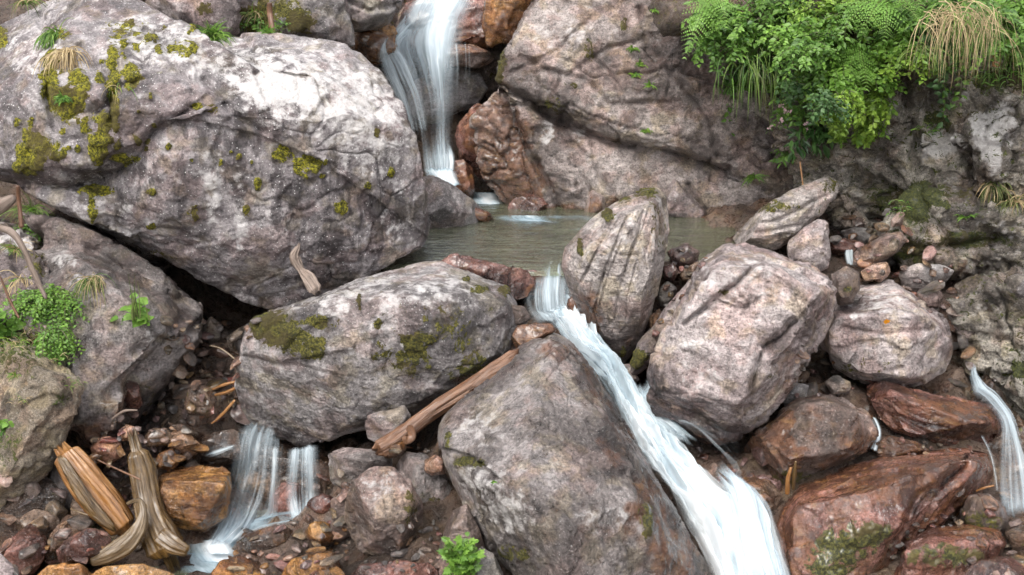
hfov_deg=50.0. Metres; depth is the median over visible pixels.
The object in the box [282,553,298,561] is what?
cobble
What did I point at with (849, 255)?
waterfall
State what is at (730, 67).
shrub
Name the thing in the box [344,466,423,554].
boulder
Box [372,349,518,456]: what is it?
log
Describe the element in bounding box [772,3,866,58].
shrub
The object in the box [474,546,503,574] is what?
boulder
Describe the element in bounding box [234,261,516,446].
boulder
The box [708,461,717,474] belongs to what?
cobble
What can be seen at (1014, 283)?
stone
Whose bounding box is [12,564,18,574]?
cobble
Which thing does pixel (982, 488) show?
twig
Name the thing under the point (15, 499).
cobble
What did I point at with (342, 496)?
cobble
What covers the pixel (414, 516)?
cobble
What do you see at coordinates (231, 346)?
cobble
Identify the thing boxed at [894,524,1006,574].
boulder
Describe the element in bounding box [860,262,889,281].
stone
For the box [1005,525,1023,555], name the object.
boulder
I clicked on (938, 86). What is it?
shrub
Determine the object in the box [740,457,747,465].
cobble
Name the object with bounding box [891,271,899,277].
pebble
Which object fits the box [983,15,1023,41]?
shrub
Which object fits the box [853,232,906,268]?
rock slab
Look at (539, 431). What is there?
boulder
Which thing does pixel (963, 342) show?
cobble
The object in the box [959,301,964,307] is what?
pebble
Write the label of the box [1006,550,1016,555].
pebble
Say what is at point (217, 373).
cobble
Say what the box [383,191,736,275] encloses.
pool
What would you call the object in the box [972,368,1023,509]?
waterfall
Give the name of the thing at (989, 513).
cobble
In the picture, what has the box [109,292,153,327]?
shrub
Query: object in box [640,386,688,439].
rapids
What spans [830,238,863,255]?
stone
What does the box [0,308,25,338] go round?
shrub
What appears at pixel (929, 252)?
cobble
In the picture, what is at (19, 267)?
bedrock
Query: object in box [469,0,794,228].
rock face
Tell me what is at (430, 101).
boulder
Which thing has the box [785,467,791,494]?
twig
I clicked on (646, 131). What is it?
sprig
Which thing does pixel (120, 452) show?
cobble
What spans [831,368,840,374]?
pebble
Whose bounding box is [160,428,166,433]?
pebble
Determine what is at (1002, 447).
waterfall
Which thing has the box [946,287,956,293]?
pebble
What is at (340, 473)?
cobble
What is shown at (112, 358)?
boulder
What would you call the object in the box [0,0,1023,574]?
ground
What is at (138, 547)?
pebble
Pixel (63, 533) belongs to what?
cobble
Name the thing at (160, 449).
cobble
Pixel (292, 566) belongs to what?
boulder
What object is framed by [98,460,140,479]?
twig
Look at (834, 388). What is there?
stone
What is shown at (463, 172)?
boulder
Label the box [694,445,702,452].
pebble
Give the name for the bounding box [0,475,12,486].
cobble
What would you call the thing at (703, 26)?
shrub
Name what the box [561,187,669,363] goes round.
boulder
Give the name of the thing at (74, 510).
twig
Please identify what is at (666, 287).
pebble
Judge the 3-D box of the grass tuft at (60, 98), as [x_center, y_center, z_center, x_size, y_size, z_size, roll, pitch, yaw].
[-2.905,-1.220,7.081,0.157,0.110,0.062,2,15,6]
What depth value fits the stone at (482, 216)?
9.88 m
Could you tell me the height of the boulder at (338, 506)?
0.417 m
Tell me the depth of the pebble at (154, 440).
6.75 m
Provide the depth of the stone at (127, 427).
6.72 m
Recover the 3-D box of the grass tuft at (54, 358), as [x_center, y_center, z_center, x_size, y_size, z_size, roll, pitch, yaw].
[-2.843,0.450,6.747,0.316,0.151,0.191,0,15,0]
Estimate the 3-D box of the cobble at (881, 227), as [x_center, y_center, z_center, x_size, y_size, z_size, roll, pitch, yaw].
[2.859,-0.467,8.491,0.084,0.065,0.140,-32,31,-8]
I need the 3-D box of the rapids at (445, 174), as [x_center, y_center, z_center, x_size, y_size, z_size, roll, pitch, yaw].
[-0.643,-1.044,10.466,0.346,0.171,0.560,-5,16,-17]
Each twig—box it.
[0,195,16,214]
[16,185,23,227]
[70,508,87,515]
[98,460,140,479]
[112,409,137,419]
[209,345,234,358]
[211,399,235,423]
[212,381,234,390]
[214,387,235,395]
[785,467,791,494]
[791,461,796,489]
[799,161,803,184]
[976,485,993,491]
[992,55,1000,66]
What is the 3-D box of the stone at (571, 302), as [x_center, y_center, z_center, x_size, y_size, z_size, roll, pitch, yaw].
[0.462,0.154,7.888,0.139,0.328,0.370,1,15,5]
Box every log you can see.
[53,441,134,535]
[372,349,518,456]
[467,357,513,391]
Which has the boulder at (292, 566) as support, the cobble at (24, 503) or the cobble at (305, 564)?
the cobble at (305, 564)
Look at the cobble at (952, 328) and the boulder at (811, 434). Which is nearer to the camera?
the boulder at (811, 434)
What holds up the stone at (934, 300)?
on the ground
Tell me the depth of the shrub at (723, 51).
8.84 m
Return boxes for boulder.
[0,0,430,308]
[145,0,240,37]
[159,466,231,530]
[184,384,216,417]
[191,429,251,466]
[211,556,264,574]
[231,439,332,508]
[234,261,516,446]
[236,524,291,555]
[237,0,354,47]
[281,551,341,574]
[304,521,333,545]
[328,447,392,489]
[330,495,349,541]
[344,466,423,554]
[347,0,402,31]
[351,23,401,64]
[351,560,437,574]
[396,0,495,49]
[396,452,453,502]
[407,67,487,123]
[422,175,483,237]
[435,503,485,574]
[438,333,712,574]
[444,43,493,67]
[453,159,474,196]
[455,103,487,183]
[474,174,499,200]
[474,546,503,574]
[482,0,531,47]
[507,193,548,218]
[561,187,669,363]
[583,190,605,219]
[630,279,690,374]
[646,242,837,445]
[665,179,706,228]
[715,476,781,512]
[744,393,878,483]
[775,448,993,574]
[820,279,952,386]
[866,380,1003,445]
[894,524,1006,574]
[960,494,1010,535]
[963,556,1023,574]
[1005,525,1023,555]
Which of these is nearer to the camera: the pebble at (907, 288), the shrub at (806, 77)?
the pebble at (907, 288)
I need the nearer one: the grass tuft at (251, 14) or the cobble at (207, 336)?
the cobble at (207, 336)
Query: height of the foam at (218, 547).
0.006 m
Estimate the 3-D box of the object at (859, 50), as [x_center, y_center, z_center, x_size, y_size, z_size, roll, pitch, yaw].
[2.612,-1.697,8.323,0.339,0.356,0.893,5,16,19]
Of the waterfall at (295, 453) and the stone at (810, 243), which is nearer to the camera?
the waterfall at (295, 453)
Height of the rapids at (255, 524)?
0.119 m
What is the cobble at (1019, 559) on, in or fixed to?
on the boulder at (986, 566)
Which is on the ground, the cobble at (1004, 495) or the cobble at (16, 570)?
the cobble at (1004, 495)
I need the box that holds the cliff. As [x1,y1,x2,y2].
[755,21,1023,419]
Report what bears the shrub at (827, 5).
on the bank at (669, 18)
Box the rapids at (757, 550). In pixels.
[723,472,783,574]
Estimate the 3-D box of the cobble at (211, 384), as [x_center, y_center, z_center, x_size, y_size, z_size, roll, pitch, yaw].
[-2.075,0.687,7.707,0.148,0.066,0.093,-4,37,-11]
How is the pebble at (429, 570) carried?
on the ground
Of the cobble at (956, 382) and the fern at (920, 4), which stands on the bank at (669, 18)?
the fern at (920, 4)
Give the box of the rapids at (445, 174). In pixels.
[429,168,457,185]
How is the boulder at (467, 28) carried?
on the ground
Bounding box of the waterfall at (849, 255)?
[846,249,852,264]
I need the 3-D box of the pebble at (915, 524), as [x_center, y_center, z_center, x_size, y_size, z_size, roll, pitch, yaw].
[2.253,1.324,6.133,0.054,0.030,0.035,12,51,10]
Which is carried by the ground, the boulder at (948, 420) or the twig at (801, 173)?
the boulder at (948, 420)
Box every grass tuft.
[0,187,54,226]
[0,238,34,261]
[0,270,32,296]
[0,335,34,358]
[1,325,71,348]
[6,369,20,381]
[7,0,47,16]
[7,394,32,405]
[32,46,93,79]
[32,351,74,370]
[33,18,73,51]
[52,91,72,104]
[60,271,116,314]
[61,371,86,392]
[101,82,137,100]
[188,18,239,45]
[240,1,264,31]
[258,25,274,33]
[713,42,807,117]
[721,71,774,137]
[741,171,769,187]
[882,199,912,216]
[896,41,951,79]
[904,0,1023,89]
[911,121,943,138]
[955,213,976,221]
[961,4,1023,93]
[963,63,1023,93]
[975,181,1013,206]
[996,190,1023,214]
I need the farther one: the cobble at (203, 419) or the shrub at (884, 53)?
the shrub at (884, 53)
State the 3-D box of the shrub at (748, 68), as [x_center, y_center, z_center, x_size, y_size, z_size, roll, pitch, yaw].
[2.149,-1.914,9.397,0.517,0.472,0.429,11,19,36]
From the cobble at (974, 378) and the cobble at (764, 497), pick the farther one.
the cobble at (974, 378)
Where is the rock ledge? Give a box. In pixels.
[441,253,567,300]
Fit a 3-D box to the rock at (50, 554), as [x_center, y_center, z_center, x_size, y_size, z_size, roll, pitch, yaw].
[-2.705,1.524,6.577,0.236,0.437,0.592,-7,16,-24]
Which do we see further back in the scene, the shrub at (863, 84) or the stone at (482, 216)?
the stone at (482, 216)
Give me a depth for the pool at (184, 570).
6.89 m
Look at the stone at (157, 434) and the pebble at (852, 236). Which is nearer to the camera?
the stone at (157, 434)
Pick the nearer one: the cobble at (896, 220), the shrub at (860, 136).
the cobble at (896, 220)
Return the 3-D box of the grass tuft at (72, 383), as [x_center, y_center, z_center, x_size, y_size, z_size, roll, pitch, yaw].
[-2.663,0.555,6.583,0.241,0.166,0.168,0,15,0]
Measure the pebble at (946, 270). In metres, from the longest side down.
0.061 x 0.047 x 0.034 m
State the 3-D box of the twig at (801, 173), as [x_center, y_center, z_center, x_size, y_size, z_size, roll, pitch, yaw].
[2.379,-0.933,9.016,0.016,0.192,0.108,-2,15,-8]
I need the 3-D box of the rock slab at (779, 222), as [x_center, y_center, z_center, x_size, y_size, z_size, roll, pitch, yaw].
[2.205,-0.594,8.821,0.898,0.659,1.003,0,15,0]
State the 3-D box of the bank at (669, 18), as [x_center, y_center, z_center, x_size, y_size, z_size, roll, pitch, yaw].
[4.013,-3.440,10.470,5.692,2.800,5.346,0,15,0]
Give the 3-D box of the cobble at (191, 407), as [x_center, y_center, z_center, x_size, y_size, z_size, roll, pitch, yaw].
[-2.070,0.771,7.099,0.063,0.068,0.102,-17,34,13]
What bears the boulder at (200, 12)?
on the ground
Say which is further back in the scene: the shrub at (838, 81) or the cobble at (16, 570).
the shrub at (838, 81)
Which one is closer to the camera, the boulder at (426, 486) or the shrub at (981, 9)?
the boulder at (426, 486)
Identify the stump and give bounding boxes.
[127,427,189,574]
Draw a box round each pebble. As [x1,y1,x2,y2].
[47,538,52,544]
[89,531,95,537]
[100,431,107,436]
[117,414,124,422]
[126,411,138,418]
[133,544,141,551]
[150,439,159,442]
[152,415,159,422]
[157,401,165,408]
[159,436,168,442]
[160,315,173,325]
[160,418,168,427]
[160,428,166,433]
[167,405,177,413]
[168,381,174,388]
[168,450,173,456]
[178,403,183,409]
[179,379,187,383]
[181,425,198,435]
[216,324,223,331]
[221,319,233,325]
[228,556,237,562]
[250,317,261,323]
[257,550,263,556]
[259,567,269,574]
[260,563,268,568]
[309,570,319,574]
[388,448,401,453]
[417,442,421,449]
[420,547,431,553]
[426,567,431,573]
[433,448,439,455]
[434,562,439,568]
[652,330,659,336]
[657,318,663,323]
[662,284,669,290]
[667,250,672,256]
[668,292,673,297]
[685,271,693,276]
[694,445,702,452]
[697,261,705,268]
[699,453,707,459]
[810,368,818,374]
[829,235,841,244]
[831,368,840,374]
[848,233,857,239]
[854,242,863,247]
[857,259,872,267]
[865,226,873,233]
[868,234,877,241]
[879,269,884,275]
[889,554,897,558]
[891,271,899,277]
[895,542,903,548]
[900,265,907,271]
[901,285,912,290]
[912,522,919,526]
[913,279,921,282]
[929,269,936,276]
[943,267,949,273]
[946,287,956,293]
[946,306,962,317]
[955,519,962,524]
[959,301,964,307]
[966,536,975,540]
[966,556,976,563]
[975,537,986,548]
[993,570,999,574]
[1004,569,1015,574]
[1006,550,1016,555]
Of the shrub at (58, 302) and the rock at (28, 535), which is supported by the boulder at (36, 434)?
the shrub at (58, 302)
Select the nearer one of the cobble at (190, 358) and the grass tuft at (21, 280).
the grass tuft at (21, 280)
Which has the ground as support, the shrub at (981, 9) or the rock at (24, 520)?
the rock at (24, 520)
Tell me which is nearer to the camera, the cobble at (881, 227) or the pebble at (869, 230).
the cobble at (881, 227)
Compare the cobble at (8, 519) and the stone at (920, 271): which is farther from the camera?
the stone at (920, 271)
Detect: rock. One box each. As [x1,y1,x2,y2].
[0,477,65,547]
[0,553,13,574]
[2,523,46,574]
[16,509,60,537]
[38,563,91,574]
[43,515,78,565]
[49,464,73,514]
[56,528,111,564]
[69,499,85,515]
[91,564,173,574]
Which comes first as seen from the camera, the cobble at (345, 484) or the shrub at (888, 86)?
the cobble at (345, 484)
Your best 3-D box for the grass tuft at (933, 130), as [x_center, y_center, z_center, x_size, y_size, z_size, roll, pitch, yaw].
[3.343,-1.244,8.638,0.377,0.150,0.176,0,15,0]
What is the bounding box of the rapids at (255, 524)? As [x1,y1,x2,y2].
[227,515,288,543]
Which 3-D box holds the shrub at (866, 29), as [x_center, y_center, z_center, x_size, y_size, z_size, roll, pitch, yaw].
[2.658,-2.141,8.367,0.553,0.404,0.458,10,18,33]
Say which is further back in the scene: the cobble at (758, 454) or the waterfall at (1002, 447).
the waterfall at (1002, 447)
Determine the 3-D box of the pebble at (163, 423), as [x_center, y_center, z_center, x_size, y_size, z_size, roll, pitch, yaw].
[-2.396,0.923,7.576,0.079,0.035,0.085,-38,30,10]
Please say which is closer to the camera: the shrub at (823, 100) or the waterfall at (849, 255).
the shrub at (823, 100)
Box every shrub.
[0,277,89,337]
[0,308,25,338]
[0,419,13,436]
[11,224,42,243]
[33,320,85,364]
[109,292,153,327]
[239,17,263,30]
[274,20,290,32]
[681,0,758,61]
[685,14,740,71]
[688,0,758,33]
[694,21,766,76]
[702,0,795,34]
[710,7,789,62]
[719,64,768,97]
[721,96,734,135]
[725,55,735,85]
[733,51,785,91]
[744,8,800,72]
[755,0,827,37]
[757,13,840,72]
[759,73,806,112]
[765,44,843,81]
[766,97,822,137]
[769,148,796,168]
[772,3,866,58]
[773,30,866,79]
[774,69,829,107]
[780,58,839,96]
[782,114,833,162]
[787,0,854,33]
[787,29,872,82]
[802,62,866,108]
[803,88,854,124]
[807,63,899,119]
[810,1,891,54]
[813,89,866,136]
[824,0,900,32]
[824,46,875,90]
[827,117,850,148]
[834,50,906,97]
[850,113,889,149]
[854,84,898,135]
[855,0,929,45]
[861,34,909,86]
[866,25,929,67]
[878,43,937,84]
[889,0,962,44]
[898,0,992,49]
[902,18,960,69]
[915,49,960,128]
[921,0,999,34]
[939,42,979,74]
[942,71,968,116]
[947,0,1014,33]
[960,29,1023,69]
[970,0,1023,47]
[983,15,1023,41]
[987,0,1023,32]
[1007,53,1022,79]
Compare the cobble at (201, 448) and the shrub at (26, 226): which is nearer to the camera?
the cobble at (201, 448)
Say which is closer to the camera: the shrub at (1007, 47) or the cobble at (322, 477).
the cobble at (322, 477)
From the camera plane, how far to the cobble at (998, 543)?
5.90 m
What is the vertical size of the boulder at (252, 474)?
0.863 m
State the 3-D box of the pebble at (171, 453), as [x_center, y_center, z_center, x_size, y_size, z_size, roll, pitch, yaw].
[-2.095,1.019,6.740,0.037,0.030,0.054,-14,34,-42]
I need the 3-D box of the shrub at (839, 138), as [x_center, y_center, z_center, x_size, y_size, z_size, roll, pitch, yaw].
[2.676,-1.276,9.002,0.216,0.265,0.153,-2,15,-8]
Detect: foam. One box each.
[187,553,217,572]
[192,539,233,562]
[205,540,229,553]
[473,192,497,203]
[512,215,542,220]
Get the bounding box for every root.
[0,225,46,298]
[0,276,19,317]
[89,498,148,565]
[267,2,275,31]
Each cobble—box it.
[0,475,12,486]
[0,512,15,524]
[0,538,12,553]
[6,496,19,501]
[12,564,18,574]
[18,496,33,508]
[18,543,39,558]
[21,565,32,574]
[24,481,41,495]
[29,516,49,529]
[45,500,67,520]
[45,560,58,564]
[49,488,67,498]
[53,528,71,538]
[66,515,93,530]
[72,557,87,563]
[80,447,90,454]
[89,452,101,464]
[90,436,98,443]
[99,437,121,443]
[103,469,121,478]
[106,460,112,467]
[116,445,125,456]
[117,428,125,435]
[118,458,127,467]
[138,434,143,442]
[141,443,148,449]
[158,446,165,451]
[164,345,172,354]
[166,335,178,340]
[167,439,183,446]
[169,454,185,461]
[170,383,190,398]
[172,364,188,378]
[182,409,188,418]
[182,458,199,466]
[183,335,190,344]
[183,351,196,365]
[183,452,191,460]
[184,342,194,349]
[185,371,196,378]
[186,401,196,412]
[186,417,195,425]
[190,380,201,390]
[191,444,208,452]
[197,349,208,357]
[199,394,204,401]
[199,416,208,423]
[200,372,213,378]
[201,331,214,340]
[201,342,214,346]
[206,380,226,390]
[208,347,230,357]
[213,369,223,377]
[215,396,220,406]
[217,361,225,371]
[221,330,232,338]
[226,326,243,343]
[226,566,244,572]
[227,343,234,349]
[228,397,235,408]
[229,508,241,519]
[230,349,238,355]
[230,356,240,369]
[230,404,250,425]
[232,372,239,379]
[241,528,251,532]
[247,564,253,574]
[249,534,259,541]
[265,553,279,560]
[273,524,285,532]
[273,559,288,571]
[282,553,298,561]
[289,520,298,525]
[291,544,301,552]
[292,528,305,539]
[300,560,311,569]
[303,514,313,523]
[305,546,325,554]
[311,540,320,546]
[312,484,322,493]
[316,473,328,480]
[320,523,331,531]
[320,554,342,565]
[329,508,336,518]
[329,566,345,574]
[331,531,342,539]
[332,515,345,526]
[337,468,344,477]
[337,487,347,502]
[341,482,349,488]
[390,548,407,557]
[396,524,404,532]
[406,535,413,545]
[407,522,413,529]
[411,553,419,560]
[412,513,417,521]
[421,526,432,532]
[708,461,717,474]
[719,485,726,490]
[725,467,737,472]
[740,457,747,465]
[752,446,766,465]
[758,493,771,500]
[796,350,809,358]
[798,371,809,382]
[799,364,805,370]
[806,382,817,395]
[819,359,830,364]
[819,385,829,393]
[829,375,842,382]
[841,215,855,219]
[853,217,864,226]
[873,222,889,231]
[882,208,890,215]
[883,257,895,265]
[889,238,898,250]
[891,212,904,226]
[901,225,912,235]
[907,245,915,254]
[917,280,944,294]
[922,245,936,260]
[922,259,931,267]
[947,378,968,387]
[948,322,955,332]
[951,355,963,363]
[952,342,959,350]
[956,488,964,497]
[957,335,968,347]
[960,346,975,359]
[965,361,975,370]
[965,390,970,399]
[971,374,980,380]
[977,493,998,510]
[984,509,995,517]
[991,540,1002,546]
[998,491,1013,499]
[1009,518,1023,528]
[1010,554,1023,565]
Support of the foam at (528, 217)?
on the pool at (558, 237)
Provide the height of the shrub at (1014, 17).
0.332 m
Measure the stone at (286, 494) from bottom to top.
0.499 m
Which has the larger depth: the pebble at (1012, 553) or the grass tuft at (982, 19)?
the grass tuft at (982, 19)
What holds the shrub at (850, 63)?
on the cliff
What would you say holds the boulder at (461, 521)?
on the ground
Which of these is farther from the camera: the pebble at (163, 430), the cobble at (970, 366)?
the cobble at (970, 366)
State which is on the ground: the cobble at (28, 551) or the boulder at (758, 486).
the boulder at (758, 486)
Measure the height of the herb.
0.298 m
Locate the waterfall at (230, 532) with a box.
[213,426,259,546]
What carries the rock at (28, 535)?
on the ground
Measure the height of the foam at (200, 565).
0.004 m
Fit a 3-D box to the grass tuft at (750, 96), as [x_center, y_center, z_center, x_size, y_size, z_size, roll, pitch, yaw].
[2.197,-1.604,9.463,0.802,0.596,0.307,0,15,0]
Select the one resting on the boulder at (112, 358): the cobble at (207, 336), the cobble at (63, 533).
the cobble at (207, 336)
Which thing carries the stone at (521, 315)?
on the boulder at (351, 356)
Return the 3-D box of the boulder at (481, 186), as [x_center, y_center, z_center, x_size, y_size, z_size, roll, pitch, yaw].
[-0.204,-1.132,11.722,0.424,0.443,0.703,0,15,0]
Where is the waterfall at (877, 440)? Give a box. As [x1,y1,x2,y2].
[872,417,880,449]
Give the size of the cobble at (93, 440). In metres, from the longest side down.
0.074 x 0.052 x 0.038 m
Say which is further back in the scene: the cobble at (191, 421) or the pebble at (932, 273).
the pebble at (932, 273)
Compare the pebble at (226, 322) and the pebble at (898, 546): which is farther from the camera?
the pebble at (226, 322)
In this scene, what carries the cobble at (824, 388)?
on the ground
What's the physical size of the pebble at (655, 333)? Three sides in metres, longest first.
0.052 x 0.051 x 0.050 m
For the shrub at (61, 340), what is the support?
on the boulder at (36, 434)
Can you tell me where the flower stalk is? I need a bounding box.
[128,274,149,320]
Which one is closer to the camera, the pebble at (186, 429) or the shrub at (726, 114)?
the pebble at (186, 429)
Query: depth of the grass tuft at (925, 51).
8.09 m
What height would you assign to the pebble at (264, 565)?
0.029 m
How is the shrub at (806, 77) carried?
on the cliff
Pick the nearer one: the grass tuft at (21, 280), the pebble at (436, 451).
the pebble at (436, 451)
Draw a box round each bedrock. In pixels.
[0,218,67,361]
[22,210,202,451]
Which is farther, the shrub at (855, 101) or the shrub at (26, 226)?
the shrub at (855, 101)
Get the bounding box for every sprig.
[626,45,639,52]
[628,72,641,78]
[635,59,647,67]
[640,128,652,133]
[643,79,656,88]
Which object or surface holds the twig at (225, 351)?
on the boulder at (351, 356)
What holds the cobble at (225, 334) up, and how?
on the ground
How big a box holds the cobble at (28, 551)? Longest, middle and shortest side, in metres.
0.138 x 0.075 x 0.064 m
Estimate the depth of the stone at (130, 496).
7.05 m
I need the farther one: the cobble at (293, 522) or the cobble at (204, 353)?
the cobble at (204, 353)
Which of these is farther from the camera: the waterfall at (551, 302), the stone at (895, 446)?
the waterfall at (551, 302)
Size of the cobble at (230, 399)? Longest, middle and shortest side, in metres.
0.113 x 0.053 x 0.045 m
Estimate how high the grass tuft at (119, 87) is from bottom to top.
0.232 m
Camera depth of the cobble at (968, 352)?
7.65 m
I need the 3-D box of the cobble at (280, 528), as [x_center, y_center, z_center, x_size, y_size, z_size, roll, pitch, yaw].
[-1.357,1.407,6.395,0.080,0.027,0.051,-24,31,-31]
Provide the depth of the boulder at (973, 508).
6.17 m
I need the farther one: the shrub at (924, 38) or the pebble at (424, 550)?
the shrub at (924, 38)
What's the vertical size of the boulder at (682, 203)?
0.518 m
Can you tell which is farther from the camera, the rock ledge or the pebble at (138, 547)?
the rock ledge
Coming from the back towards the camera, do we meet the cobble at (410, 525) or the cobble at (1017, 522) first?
the cobble at (1017, 522)
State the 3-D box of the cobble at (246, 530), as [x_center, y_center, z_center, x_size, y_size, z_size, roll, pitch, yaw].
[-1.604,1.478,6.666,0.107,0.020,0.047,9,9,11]
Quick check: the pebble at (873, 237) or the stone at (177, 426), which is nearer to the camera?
the stone at (177, 426)
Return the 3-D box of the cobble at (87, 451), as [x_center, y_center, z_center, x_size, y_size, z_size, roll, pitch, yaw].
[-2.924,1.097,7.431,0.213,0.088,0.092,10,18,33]
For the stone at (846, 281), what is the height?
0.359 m
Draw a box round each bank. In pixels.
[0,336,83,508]
[647,0,1020,74]
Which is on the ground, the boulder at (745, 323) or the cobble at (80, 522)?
the boulder at (745, 323)
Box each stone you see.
[90,436,121,463]
[121,424,138,441]
[125,380,142,412]
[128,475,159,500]
[144,428,172,446]
[155,449,178,470]
[168,422,204,440]
[168,430,199,456]
[194,465,230,474]
[202,317,220,344]
[234,322,249,355]
[270,481,304,517]
[306,493,333,513]
[365,405,410,441]
[387,441,406,457]
[424,455,444,476]
[475,207,493,222]
[511,323,555,348]
[512,305,530,325]
[566,293,576,310]
[603,364,638,387]
[649,309,661,328]
[657,281,676,306]
[662,262,678,280]
[669,243,699,268]
[680,262,698,281]
[756,474,781,490]
[783,383,808,405]
[787,219,830,271]
[825,378,850,394]
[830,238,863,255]
[831,266,859,305]
[841,227,874,242]
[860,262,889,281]
[870,436,929,456]
[899,263,953,291]
[917,287,943,308]
[954,325,975,338]
[1004,273,1023,297]
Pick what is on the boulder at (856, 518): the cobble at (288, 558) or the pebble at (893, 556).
the pebble at (893, 556)
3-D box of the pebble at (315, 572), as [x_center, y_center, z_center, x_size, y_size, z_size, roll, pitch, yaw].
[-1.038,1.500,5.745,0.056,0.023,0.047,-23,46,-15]
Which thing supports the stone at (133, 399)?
on the boulder at (112, 358)
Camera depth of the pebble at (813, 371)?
7.79 m
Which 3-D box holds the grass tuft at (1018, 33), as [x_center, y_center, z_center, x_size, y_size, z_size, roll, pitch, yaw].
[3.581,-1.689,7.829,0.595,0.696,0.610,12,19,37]
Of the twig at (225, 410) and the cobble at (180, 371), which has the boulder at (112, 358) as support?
the cobble at (180, 371)
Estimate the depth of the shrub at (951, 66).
8.23 m
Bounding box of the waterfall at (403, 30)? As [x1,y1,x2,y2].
[382,18,412,107]
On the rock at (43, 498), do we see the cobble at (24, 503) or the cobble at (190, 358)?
the cobble at (24, 503)
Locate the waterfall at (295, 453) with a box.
[291,446,311,517]
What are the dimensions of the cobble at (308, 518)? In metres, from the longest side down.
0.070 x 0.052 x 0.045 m
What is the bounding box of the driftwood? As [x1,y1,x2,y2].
[289,243,320,294]
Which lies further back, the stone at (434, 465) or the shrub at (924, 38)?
the shrub at (924, 38)
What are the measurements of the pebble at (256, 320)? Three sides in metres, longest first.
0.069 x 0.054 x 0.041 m
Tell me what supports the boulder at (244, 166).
on the ground
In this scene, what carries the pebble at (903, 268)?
on the stone at (920, 271)
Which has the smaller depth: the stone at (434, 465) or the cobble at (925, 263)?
the stone at (434, 465)
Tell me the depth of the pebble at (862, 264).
8.19 m
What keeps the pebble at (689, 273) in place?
on the stone at (684, 276)
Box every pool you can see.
[85,510,263,574]
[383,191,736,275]
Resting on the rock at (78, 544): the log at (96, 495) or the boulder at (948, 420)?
the log at (96, 495)
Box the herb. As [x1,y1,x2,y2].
[436,531,486,574]
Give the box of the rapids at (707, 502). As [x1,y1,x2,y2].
[553,295,746,574]
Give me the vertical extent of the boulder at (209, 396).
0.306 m
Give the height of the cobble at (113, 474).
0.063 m
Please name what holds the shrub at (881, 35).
on the bank at (669, 18)
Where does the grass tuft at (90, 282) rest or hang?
on the boulder at (112, 358)
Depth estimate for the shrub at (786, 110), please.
9.04 m
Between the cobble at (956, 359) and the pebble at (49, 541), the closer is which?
the pebble at (49, 541)
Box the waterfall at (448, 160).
[444,149,452,170]
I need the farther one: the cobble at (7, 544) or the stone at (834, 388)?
the stone at (834, 388)
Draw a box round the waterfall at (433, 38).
[401,0,463,168]
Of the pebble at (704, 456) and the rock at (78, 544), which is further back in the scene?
the pebble at (704, 456)
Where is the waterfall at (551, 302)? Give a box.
[538,268,562,320]
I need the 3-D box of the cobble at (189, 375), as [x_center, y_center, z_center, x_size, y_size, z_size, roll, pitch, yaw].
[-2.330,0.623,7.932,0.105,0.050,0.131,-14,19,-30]
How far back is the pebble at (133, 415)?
7.27 m
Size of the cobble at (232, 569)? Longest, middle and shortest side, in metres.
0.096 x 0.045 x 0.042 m
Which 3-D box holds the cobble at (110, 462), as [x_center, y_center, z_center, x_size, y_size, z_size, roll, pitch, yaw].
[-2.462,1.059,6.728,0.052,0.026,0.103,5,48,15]
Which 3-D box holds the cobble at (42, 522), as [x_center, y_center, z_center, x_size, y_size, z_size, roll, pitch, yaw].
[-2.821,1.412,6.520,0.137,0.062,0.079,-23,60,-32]
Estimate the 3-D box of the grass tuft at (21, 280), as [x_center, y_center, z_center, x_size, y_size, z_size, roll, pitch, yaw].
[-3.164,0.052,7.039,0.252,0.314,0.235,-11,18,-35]
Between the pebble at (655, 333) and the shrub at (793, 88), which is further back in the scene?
the shrub at (793, 88)
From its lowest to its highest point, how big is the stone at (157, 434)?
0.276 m
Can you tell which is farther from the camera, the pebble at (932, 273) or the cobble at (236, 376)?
the pebble at (932, 273)
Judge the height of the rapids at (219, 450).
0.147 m
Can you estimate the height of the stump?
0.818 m
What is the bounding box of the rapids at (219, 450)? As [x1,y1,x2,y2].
[208,446,231,454]
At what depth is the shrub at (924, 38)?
8.19 m
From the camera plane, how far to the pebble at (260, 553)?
6.38 m
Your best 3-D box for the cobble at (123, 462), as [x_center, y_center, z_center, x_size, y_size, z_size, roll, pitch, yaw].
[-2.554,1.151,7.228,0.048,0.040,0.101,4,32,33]
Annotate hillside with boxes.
[140,0,533,98]
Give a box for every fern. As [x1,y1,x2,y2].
[681,0,735,58]
[836,0,920,40]
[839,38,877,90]
[892,0,949,12]
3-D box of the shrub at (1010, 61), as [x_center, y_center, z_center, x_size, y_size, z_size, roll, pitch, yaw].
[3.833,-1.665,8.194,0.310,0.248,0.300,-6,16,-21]
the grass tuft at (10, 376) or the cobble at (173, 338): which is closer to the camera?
the grass tuft at (10, 376)
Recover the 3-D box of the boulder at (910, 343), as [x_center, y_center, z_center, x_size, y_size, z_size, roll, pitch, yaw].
[2.738,0.388,7.977,0.862,0.886,1.769,6,16,21]
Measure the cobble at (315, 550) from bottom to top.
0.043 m
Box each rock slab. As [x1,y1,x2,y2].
[733,176,838,249]
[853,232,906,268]
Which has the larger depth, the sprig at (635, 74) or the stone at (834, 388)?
the sprig at (635, 74)
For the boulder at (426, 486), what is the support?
on the ground
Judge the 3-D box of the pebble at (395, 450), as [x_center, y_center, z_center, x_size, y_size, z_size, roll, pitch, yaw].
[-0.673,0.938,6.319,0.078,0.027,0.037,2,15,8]
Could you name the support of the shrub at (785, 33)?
on the cliff
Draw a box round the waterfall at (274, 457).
[264,449,275,516]
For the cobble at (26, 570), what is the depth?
6.24 m

